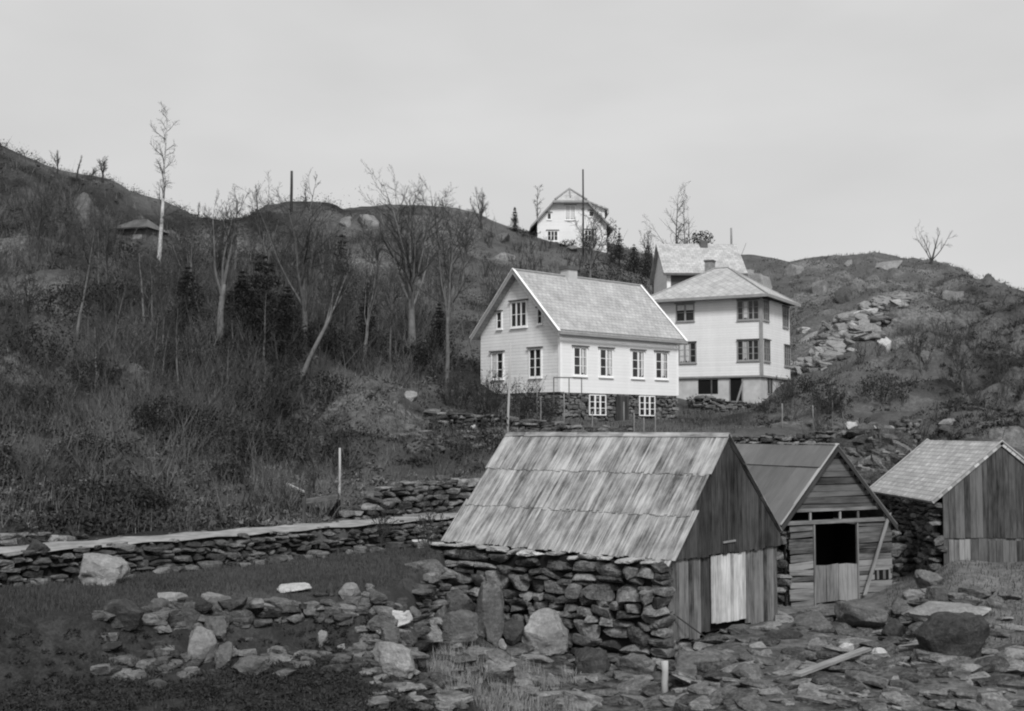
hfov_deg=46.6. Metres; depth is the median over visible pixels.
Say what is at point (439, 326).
spruce tree
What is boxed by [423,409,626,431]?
dry stone wall
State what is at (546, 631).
boulder
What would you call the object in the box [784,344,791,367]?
window
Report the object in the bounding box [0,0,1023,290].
sky
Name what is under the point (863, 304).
rock outcrop
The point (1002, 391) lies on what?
brushwood
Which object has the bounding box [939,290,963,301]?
rock outcrop
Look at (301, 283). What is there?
bare tree
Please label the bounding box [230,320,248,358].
sapling
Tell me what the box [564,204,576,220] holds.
window
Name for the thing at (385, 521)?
bare tree
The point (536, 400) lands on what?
fence stake
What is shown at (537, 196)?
bare tree
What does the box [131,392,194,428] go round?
evergreen shrub
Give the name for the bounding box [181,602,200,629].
boulder
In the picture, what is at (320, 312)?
sapling
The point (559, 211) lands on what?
hilltop house
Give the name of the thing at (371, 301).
bare tree
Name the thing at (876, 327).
rock outcrop
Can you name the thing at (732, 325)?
square house
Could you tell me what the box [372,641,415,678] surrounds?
boulder
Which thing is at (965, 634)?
boulder
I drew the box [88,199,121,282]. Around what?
bare tree
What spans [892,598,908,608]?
boulder
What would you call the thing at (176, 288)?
sapling
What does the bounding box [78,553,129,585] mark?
boulder
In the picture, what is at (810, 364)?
rock outcrop
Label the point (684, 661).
stone slab
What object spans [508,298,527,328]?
window
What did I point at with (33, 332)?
evergreen shrub
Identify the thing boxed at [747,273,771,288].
rock outcrop
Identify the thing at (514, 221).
spruce tree
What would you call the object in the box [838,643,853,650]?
boulder
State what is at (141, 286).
bare tree
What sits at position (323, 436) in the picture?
dead stalks
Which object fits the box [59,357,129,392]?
evergreen shrub
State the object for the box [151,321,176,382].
sapling
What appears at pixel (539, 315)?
window
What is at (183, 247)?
sapling
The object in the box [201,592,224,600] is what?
stone slab
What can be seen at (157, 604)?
boulder
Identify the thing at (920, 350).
bare tree
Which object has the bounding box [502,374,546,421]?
hedge bush
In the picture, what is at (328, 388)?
evergreen shrub
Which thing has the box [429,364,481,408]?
hedge bush
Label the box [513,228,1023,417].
hill grass
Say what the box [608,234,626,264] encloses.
spruce tree
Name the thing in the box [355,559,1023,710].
rubble
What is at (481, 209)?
bare tree
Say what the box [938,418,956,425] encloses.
stone slab
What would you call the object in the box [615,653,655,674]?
boulder
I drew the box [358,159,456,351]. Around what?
bare tree
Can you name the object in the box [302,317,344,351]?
evergreen shrub
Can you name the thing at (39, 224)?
bare tree
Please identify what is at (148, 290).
bare tree
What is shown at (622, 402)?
door
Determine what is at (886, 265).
rock outcrop
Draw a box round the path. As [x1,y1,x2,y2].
[0,513,456,553]
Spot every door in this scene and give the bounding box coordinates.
[616,396,628,420]
[700,555,709,631]
[711,551,745,623]
[816,563,857,602]
[988,540,1023,561]
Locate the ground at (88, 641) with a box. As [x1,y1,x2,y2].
[0,145,1023,710]
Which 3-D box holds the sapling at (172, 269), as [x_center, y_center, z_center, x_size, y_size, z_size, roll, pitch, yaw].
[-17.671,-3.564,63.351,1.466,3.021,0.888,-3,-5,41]
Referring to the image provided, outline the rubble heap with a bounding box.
[835,420,912,470]
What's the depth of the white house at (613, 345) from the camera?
63.00 m
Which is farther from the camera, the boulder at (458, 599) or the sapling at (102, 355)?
the sapling at (102, 355)
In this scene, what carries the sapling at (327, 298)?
on the ground at (88, 641)
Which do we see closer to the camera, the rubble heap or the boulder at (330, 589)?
the boulder at (330, 589)
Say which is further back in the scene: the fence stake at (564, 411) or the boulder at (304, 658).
the fence stake at (564, 411)
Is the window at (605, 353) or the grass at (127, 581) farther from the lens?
the window at (605, 353)
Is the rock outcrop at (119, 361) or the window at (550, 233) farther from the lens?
the window at (550, 233)
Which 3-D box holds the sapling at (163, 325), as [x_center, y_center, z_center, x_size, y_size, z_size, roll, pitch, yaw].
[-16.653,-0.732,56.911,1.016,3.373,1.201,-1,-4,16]
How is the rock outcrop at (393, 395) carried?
on the ground at (88, 641)
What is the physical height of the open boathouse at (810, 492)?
5.491 m
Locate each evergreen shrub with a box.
[1,319,79,366]
[17,383,78,412]
[31,282,99,323]
[40,430,122,462]
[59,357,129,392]
[93,275,150,313]
[101,241,151,263]
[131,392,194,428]
[132,488,169,516]
[142,338,211,377]
[176,252,216,278]
[203,331,252,368]
[216,458,251,483]
[231,380,295,412]
[235,427,293,462]
[260,363,305,391]
[297,370,349,400]
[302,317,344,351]
[324,328,369,364]
[392,342,432,367]
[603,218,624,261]
[609,258,653,288]
[686,230,745,255]
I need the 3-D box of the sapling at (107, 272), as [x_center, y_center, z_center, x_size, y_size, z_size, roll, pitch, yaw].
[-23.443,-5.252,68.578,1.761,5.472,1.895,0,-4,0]
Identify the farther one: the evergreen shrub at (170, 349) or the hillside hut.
the hillside hut
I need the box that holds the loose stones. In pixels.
[90,304,913,688]
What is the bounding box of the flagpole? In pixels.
[582,169,583,255]
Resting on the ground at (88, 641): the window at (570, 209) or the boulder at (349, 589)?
the boulder at (349, 589)
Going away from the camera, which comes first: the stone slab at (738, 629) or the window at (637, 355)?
the stone slab at (738, 629)
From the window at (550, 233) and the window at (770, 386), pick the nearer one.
the window at (770, 386)
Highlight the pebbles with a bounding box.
[64,515,449,548]
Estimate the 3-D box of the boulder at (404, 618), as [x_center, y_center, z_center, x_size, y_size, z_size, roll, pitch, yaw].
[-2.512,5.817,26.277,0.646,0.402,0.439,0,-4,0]
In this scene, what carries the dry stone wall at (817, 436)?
on the ground at (88, 641)
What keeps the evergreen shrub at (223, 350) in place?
on the ground at (88, 641)
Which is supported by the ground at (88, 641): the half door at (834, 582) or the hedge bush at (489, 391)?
the hedge bush at (489, 391)
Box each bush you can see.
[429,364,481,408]
[461,364,514,419]
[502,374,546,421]
[516,229,539,238]
[533,393,558,421]
[558,239,577,246]
[576,233,602,249]
[579,257,624,280]
[686,393,702,408]
[793,372,816,392]
[801,378,848,414]
[852,371,913,401]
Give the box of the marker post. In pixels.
[661,660,667,692]
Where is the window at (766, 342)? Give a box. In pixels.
[763,338,771,362]
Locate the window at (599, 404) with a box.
[589,394,605,414]
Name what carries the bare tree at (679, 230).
on the ground at (88, 641)
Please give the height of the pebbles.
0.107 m
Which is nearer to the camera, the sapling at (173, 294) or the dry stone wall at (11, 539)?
the dry stone wall at (11, 539)
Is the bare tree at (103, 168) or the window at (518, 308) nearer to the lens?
the window at (518, 308)
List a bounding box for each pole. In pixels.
[290,171,292,211]
[338,448,340,499]
[506,343,510,431]
[730,228,731,243]
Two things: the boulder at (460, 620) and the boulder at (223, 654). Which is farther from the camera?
the boulder at (460, 620)
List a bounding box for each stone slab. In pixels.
[157,592,187,603]
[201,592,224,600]
[245,597,252,609]
[277,582,311,592]
[365,583,373,587]
[365,588,376,592]
[674,650,721,675]
[728,624,749,634]
[763,621,781,626]
[794,611,832,630]
[834,601,888,627]
[901,601,990,621]
[936,425,954,432]
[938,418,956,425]
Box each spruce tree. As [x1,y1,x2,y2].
[144,264,215,344]
[205,270,274,358]
[212,247,302,362]
[249,284,316,373]
[318,232,374,324]
[348,283,392,363]
[422,303,462,362]
[509,207,523,231]
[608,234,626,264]
[620,244,648,273]
[636,246,653,277]
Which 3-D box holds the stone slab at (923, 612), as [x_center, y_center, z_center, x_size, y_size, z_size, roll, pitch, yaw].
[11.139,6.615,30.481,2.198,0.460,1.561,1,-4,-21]
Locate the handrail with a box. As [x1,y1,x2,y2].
[553,377,581,410]
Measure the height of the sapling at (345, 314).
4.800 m
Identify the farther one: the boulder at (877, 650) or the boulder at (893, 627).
the boulder at (893, 627)
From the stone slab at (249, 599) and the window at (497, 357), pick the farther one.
the window at (497, 357)
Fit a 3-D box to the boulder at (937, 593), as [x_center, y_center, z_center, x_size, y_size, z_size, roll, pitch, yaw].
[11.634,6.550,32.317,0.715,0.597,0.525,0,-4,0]
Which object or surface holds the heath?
on the ground at (88, 641)
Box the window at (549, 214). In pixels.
[546,212,552,219]
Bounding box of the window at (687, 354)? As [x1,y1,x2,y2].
[678,341,696,363]
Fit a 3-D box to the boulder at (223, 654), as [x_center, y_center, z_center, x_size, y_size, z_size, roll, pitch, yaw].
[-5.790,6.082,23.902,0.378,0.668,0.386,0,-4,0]
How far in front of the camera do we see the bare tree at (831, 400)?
56.31 m
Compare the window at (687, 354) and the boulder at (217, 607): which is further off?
the window at (687, 354)
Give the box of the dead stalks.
[0,138,515,534]
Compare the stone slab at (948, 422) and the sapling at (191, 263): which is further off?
the sapling at (191, 263)
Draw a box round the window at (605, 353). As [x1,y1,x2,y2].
[598,346,614,378]
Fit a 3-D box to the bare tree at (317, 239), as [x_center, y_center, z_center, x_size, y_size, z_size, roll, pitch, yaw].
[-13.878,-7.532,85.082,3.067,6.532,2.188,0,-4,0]
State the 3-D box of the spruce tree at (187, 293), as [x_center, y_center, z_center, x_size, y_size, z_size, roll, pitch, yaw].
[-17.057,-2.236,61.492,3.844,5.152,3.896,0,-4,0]
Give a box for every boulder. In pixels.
[26,539,50,555]
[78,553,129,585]
[104,598,143,631]
[148,597,169,611]
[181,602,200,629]
[188,626,217,663]
[204,615,226,641]
[207,596,231,613]
[214,641,232,668]
[231,655,270,675]
[300,656,313,660]
[317,630,327,647]
[326,583,334,596]
[338,582,360,598]
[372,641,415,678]
[381,625,401,643]
[392,610,412,626]
[410,606,420,616]
[435,605,446,627]
[440,609,478,635]
[445,589,475,612]
[474,581,503,646]
[498,638,506,649]
[501,619,523,645]
[522,608,568,655]
[574,647,610,674]
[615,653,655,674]
[729,663,763,679]
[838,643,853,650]
[845,422,856,428]
[857,423,871,428]
[871,647,886,653]
[881,618,903,636]
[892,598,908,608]
[902,589,926,601]
[908,621,922,632]
[912,611,990,658]
[913,569,942,588]
[926,585,948,600]
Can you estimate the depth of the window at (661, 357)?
65.45 m
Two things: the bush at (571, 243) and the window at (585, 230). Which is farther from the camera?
the window at (585, 230)
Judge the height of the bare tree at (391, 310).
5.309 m
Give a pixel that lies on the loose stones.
(344, 614)
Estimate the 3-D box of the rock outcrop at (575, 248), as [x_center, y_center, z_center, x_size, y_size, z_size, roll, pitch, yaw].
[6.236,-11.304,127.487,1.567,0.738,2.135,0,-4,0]
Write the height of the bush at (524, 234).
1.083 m
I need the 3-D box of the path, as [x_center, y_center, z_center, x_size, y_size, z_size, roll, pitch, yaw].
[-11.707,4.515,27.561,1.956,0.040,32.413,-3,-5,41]
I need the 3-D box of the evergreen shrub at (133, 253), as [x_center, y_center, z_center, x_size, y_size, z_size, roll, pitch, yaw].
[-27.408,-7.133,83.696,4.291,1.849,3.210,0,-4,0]
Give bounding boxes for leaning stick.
[673,614,704,636]
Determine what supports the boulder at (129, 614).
on the ground at (88, 641)
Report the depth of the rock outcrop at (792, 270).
151.29 m
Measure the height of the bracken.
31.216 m
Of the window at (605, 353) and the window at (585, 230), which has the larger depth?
the window at (585, 230)
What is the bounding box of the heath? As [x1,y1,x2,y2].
[751,256,1023,445]
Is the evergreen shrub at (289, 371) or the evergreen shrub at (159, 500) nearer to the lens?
the evergreen shrub at (159, 500)
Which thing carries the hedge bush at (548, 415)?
on the ground at (88, 641)
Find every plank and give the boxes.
[403,512,434,516]
[792,647,870,676]
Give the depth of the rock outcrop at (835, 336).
100.66 m
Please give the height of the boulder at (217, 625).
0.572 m
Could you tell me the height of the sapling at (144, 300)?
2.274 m
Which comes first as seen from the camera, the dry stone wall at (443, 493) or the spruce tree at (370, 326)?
the dry stone wall at (443, 493)
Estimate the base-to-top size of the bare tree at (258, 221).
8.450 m
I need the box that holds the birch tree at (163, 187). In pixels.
[149,102,189,269]
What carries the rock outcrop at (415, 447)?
on the ground at (88, 641)
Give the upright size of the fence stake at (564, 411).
1.870 m
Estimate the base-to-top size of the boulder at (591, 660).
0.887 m
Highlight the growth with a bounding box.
[0,603,438,710]
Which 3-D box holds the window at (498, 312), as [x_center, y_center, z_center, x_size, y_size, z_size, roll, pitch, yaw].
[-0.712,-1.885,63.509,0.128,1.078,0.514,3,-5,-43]
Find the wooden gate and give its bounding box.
[302,493,340,522]
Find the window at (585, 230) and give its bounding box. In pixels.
[584,229,594,241]
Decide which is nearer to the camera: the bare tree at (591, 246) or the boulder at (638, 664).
the boulder at (638, 664)
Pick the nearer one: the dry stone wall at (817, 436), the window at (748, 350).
the dry stone wall at (817, 436)
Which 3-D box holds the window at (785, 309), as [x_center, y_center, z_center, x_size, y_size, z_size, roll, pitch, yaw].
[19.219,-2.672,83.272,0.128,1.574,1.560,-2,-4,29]
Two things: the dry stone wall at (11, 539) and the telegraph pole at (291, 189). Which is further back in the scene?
the telegraph pole at (291, 189)
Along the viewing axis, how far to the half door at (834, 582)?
36.22 m
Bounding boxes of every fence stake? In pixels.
[536,379,537,415]
[563,394,564,426]
[812,405,813,429]
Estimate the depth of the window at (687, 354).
80.61 m
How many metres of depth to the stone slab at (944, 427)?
56.50 m
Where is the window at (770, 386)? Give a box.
[767,378,772,394]
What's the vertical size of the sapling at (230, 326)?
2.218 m
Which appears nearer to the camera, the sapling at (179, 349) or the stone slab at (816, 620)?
the stone slab at (816, 620)
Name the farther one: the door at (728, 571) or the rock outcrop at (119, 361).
the rock outcrop at (119, 361)
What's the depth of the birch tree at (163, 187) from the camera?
78.80 m
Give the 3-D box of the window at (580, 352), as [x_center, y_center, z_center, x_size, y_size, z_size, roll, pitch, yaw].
[3.534,0.294,60.992,1.216,1.635,0.128,3,-5,-43]
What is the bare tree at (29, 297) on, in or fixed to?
on the ground at (88, 641)
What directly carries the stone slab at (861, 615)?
on the ground at (88, 641)
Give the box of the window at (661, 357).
[654,350,669,380]
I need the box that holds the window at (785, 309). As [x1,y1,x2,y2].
[782,305,789,328]
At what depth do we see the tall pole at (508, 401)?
50.61 m
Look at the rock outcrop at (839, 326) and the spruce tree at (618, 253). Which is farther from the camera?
the spruce tree at (618, 253)
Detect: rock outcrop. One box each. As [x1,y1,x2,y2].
[72,192,95,231]
[89,353,132,381]
[340,216,352,227]
[357,214,380,229]
[387,392,399,405]
[404,391,417,401]
[407,441,423,453]
[494,233,509,241]
[494,252,514,260]
[566,246,577,250]
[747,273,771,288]
[783,264,803,276]
[796,362,817,369]
[797,327,810,332]
[811,280,828,296]
[830,334,839,337]
[832,322,846,330]
[832,348,845,352]
[835,287,851,303]
[844,260,851,266]
[854,308,877,314]
[857,301,870,309]
[868,323,881,338]
[875,260,902,270]
[875,337,890,352]
[915,323,924,330]
[916,351,930,364]
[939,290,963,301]
[949,366,959,376]
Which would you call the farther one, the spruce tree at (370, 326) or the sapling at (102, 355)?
the spruce tree at (370, 326)
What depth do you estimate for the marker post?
27.04 m
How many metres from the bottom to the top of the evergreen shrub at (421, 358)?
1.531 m
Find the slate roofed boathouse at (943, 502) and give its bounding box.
[870,438,1023,571]
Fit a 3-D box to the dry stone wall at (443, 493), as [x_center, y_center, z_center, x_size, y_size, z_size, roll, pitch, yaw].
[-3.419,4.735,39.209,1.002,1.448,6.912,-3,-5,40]
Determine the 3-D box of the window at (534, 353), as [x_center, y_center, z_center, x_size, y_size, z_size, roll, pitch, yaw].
[1.171,0.373,61.346,0.128,1.659,1.112,3,-5,-43]
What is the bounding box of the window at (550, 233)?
[547,230,558,241]
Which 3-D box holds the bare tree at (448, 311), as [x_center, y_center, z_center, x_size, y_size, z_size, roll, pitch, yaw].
[-2.918,-3.178,58.627,5.186,11.523,4.502,-3,-4,35]
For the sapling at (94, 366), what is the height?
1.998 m
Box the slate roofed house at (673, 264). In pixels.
[649,240,747,293]
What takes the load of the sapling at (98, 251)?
on the ground at (88, 641)
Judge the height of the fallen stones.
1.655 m
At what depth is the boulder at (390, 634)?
25.18 m
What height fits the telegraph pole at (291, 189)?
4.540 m
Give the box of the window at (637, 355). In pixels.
[630,349,646,379]
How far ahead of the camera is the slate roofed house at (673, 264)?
96.39 m
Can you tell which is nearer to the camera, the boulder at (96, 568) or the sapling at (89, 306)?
the boulder at (96, 568)
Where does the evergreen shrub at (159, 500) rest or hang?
on the ground at (88, 641)
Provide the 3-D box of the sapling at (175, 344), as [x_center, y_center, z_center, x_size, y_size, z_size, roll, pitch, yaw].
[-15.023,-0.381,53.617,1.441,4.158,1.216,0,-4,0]
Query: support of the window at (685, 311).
in the square house at (732, 325)
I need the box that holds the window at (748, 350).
[736,338,759,361]
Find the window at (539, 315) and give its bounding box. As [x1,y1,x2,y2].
[535,306,542,325]
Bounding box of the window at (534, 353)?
[526,346,542,378]
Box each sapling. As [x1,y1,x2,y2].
[83,291,96,333]
[88,319,107,391]
[89,212,108,288]
[90,351,102,377]
[94,221,122,310]
[96,293,108,325]
[103,268,146,350]
[103,276,122,348]
[137,284,149,318]
[142,261,168,336]
[143,285,154,322]
[145,318,165,387]
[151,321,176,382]
[152,306,175,365]
[153,256,171,314]
[158,265,190,337]
[164,303,191,385]
[165,221,182,276]
[166,262,186,317]
[170,262,186,284]
[170,337,184,367]
[173,227,211,305]
[174,220,200,301]
[187,309,215,392]
[191,262,203,311]
[211,276,230,313]
[221,338,234,378]
[226,315,237,358]
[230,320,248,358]
[245,234,259,289]
[253,283,280,364]
[270,329,282,372]
[283,264,309,348]
[307,294,334,366]
[317,221,347,294]
[318,262,340,315]
[321,222,347,266]
[322,256,342,317]
[322,287,335,309]
[325,325,337,367]
[334,269,360,356]
[372,264,381,297]
[376,255,397,331]
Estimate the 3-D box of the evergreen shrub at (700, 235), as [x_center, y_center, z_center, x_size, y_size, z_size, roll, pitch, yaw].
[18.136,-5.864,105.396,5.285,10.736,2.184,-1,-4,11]
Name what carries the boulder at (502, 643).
on the ground at (88, 641)
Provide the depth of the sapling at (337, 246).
87.03 m
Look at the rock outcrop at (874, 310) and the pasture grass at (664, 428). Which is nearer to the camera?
the pasture grass at (664, 428)
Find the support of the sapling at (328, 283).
on the ground at (88, 641)
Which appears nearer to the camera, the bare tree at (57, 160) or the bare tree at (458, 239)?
the bare tree at (458, 239)
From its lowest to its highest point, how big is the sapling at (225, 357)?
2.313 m
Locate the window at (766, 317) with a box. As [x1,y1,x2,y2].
[763,298,770,322]
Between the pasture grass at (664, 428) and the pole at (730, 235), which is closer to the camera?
the pasture grass at (664, 428)
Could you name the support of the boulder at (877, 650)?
on the ground at (88, 641)
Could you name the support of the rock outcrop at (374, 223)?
on the ground at (88, 641)
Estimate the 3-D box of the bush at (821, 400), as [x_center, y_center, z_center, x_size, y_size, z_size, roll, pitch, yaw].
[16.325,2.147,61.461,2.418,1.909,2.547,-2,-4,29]
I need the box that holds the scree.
[791,292,911,374]
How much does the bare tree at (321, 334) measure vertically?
5.871 m
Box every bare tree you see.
[2,267,48,352]
[17,188,58,261]
[50,150,59,173]
[58,219,110,339]
[76,156,82,177]
[88,167,99,180]
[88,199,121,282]
[97,157,107,182]
[125,236,156,325]
[139,256,164,324]
[161,223,207,299]
[199,184,249,344]
[214,195,243,277]
[231,170,293,273]
[248,167,345,352]
[298,263,362,383]
[303,204,337,291]
[350,260,386,370]
[354,214,394,284]
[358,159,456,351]
[369,502,402,547]
[376,264,410,363]
[398,173,487,405]
[414,503,444,559]
[438,200,483,294]
[466,187,488,229]
[533,185,543,217]
[566,203,611,277]
[638,231,653,293]
[641,181,694,243]
[663,184,688,243]
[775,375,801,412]
[823,380,841,426]
[833,391,847,429]
[896,324,929,375]
[914,219,957,263]
[940,334,971,392]
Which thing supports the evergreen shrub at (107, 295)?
on the ground at (88, 641)
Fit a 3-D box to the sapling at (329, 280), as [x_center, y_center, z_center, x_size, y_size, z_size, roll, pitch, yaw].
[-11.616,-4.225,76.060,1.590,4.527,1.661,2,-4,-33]
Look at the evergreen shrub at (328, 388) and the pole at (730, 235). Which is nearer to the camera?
the evergreen shrub at (328, 388)
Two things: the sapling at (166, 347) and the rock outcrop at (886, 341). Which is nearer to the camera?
the sapling at (166, 347)
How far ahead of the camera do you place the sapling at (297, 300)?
59.12 m
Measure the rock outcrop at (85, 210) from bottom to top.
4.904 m
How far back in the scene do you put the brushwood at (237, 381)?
55.80 m
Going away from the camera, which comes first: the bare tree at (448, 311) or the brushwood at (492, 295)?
the bare tree at (448, 311)
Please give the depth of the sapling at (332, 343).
59.13 m
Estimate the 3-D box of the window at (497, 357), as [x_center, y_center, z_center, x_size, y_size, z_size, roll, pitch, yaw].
[-0.813,0.535,63.465,0.128,1.588,1.141,3,-5,-43]
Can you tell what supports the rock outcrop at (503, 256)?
on the ground at (88, 641)
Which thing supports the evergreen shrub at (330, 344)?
on the ground at (88, 641)
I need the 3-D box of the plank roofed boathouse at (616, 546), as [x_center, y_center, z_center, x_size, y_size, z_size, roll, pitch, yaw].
[2.271,5.641,34.346,9.256,6.831,6.290,-3,-5,42]
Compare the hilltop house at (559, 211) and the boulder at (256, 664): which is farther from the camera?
the hilltop house at (559, 211)
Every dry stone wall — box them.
[0,521,451,586]
[0,532,89,546]
[141,591,394,630]
[333,475,480,521]
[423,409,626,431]
[693,395,757,411]
[732,431,836,444]
[884,416,921,449]
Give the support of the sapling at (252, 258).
on the ground at (88, 641)
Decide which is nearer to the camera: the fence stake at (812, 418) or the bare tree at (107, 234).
the fence stake at (812, 418)
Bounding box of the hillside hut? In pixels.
[116,219,168,241]
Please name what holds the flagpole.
on the ground at (88, 641)
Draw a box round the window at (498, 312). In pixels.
[495,310,502,330]
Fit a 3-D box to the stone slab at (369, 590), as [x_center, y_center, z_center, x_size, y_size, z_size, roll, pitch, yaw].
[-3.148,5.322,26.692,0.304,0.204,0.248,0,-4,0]
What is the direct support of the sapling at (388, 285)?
on the ground at (88, 641)
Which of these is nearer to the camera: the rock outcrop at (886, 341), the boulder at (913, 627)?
the boulder at (913, 627)
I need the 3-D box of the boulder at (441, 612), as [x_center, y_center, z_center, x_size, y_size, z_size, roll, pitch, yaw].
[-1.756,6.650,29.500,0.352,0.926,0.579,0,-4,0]
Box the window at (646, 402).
[639,396,654,415]
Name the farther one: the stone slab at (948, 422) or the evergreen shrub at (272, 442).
the stone slab at (948, 422)
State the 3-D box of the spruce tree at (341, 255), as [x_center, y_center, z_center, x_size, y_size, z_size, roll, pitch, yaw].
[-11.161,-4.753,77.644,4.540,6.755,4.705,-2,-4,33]
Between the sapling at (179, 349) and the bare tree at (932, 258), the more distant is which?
the bare tree at (932, 258)
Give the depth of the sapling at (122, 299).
58.40 m
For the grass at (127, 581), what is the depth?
27.12 m
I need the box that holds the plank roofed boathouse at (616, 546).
[412,432,782,670]
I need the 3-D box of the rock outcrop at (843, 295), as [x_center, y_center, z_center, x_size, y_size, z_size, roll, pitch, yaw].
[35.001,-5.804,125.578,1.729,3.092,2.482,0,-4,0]
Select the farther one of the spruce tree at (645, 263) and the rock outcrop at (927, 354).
the spruce tree at (645, 263)
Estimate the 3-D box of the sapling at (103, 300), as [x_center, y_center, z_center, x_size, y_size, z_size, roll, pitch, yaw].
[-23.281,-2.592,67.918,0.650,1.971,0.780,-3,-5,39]
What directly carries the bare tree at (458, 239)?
on the ground at (88, 641)
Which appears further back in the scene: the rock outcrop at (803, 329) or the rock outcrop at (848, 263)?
the rock outcrop at (848, 263)
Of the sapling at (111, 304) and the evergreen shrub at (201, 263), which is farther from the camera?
the evergreen shrub at (201, 263)
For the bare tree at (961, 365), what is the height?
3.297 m
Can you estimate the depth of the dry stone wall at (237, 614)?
25.17 m
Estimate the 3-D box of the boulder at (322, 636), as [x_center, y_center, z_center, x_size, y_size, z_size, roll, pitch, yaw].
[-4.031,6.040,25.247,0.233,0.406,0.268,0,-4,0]
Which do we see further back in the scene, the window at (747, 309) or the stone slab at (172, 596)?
the window at (747, 309)
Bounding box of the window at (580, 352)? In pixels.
[572,345,589,377]
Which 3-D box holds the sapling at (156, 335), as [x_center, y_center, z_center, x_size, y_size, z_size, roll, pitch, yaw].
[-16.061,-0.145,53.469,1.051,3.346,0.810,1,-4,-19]
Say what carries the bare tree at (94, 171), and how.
on the ground at (88, 641)
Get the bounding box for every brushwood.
[0,168,475,518]
[477,217,652,310]
[768,278,1023,450]
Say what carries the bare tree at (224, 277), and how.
on the ground at (88, 641)
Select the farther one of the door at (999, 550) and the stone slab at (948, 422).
the stone slab at (948, 422)
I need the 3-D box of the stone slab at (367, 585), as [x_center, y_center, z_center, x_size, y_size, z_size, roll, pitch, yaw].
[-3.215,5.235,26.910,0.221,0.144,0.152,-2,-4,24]
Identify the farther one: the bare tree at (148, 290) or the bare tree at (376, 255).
the bare tree at (376, 255)
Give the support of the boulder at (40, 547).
on the ground at (88, 641)
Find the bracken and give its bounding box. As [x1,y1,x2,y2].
[0,146,514,529]
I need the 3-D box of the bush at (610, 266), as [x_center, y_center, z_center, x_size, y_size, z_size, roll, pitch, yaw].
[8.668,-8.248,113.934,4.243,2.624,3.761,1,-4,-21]
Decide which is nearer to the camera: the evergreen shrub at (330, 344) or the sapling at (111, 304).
the evergreen shrub at (330, 344)
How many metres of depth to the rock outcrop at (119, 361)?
53.99 m
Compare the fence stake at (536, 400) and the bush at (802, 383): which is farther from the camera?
the bush at (802, 383)
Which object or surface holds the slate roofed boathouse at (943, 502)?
on the ground at (88, 641)
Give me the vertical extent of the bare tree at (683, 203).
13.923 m
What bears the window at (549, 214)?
in the hilltop house at (559, 211)
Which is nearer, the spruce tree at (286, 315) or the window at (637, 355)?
the spruce tree at (286, 315)
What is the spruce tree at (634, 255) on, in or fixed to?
on the ground at (88, 641)
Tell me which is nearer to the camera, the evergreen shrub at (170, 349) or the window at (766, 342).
the evergreen shrub at (170, 349)
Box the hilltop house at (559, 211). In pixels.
[530,188,612,251]
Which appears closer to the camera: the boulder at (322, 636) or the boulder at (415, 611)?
the boulder at (322, 636)
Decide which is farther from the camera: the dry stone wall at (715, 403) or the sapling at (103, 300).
the dry stone wall at (715, 403)
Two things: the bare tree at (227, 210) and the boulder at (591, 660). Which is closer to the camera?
the boulder at (591, 660)
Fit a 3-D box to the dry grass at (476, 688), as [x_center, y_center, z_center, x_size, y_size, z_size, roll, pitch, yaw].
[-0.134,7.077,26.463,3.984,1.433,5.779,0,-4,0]
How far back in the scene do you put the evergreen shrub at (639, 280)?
116.07 m
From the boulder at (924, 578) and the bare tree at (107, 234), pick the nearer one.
the boulder at (924, 578)
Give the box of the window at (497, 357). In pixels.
[489,350,504,380]
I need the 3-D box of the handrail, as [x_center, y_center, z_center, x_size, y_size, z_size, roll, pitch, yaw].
[2.743,1.899,58.496,1.421,1.697,0.059,0,-4,0]
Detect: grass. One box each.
[0,537,486,710]
[284,341,899,517]
[423,631,591,710]
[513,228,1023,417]
[886,557,1023,651]
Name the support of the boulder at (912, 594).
on the ground at (88, 641)
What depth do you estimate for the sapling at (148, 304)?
65.78 m
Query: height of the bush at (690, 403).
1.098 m
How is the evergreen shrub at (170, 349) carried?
on the ground at (88, 641)
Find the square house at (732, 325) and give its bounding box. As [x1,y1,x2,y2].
[651,259,800,403]
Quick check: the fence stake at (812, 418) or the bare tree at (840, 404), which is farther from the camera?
the fence stake at (812, 418)
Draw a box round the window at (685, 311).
[674,302,695,322]
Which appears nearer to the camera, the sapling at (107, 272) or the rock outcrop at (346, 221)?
the sapling at (107, 272)
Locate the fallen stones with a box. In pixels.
[12,541,413,587]
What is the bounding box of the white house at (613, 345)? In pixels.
[469,265,687,421]
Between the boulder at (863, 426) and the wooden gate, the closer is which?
the wooden gate
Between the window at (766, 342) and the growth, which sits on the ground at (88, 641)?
the growth
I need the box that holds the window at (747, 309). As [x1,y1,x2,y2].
[736,298,758,320]
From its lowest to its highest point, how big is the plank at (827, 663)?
0.094 m
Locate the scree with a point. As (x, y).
(827, 358)
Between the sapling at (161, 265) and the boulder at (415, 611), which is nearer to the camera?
the boulder at (415, 611)
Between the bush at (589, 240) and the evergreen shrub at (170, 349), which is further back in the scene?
the bush at (589, 240)
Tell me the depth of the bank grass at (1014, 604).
33.13 m
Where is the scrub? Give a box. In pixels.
[0,139,525,535]
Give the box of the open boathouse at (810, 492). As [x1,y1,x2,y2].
[736,442,916,606]
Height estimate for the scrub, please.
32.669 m
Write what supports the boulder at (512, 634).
on the ground at (88, 641)
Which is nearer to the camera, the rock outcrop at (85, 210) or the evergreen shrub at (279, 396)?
the evergreen shrub at (279, 396)

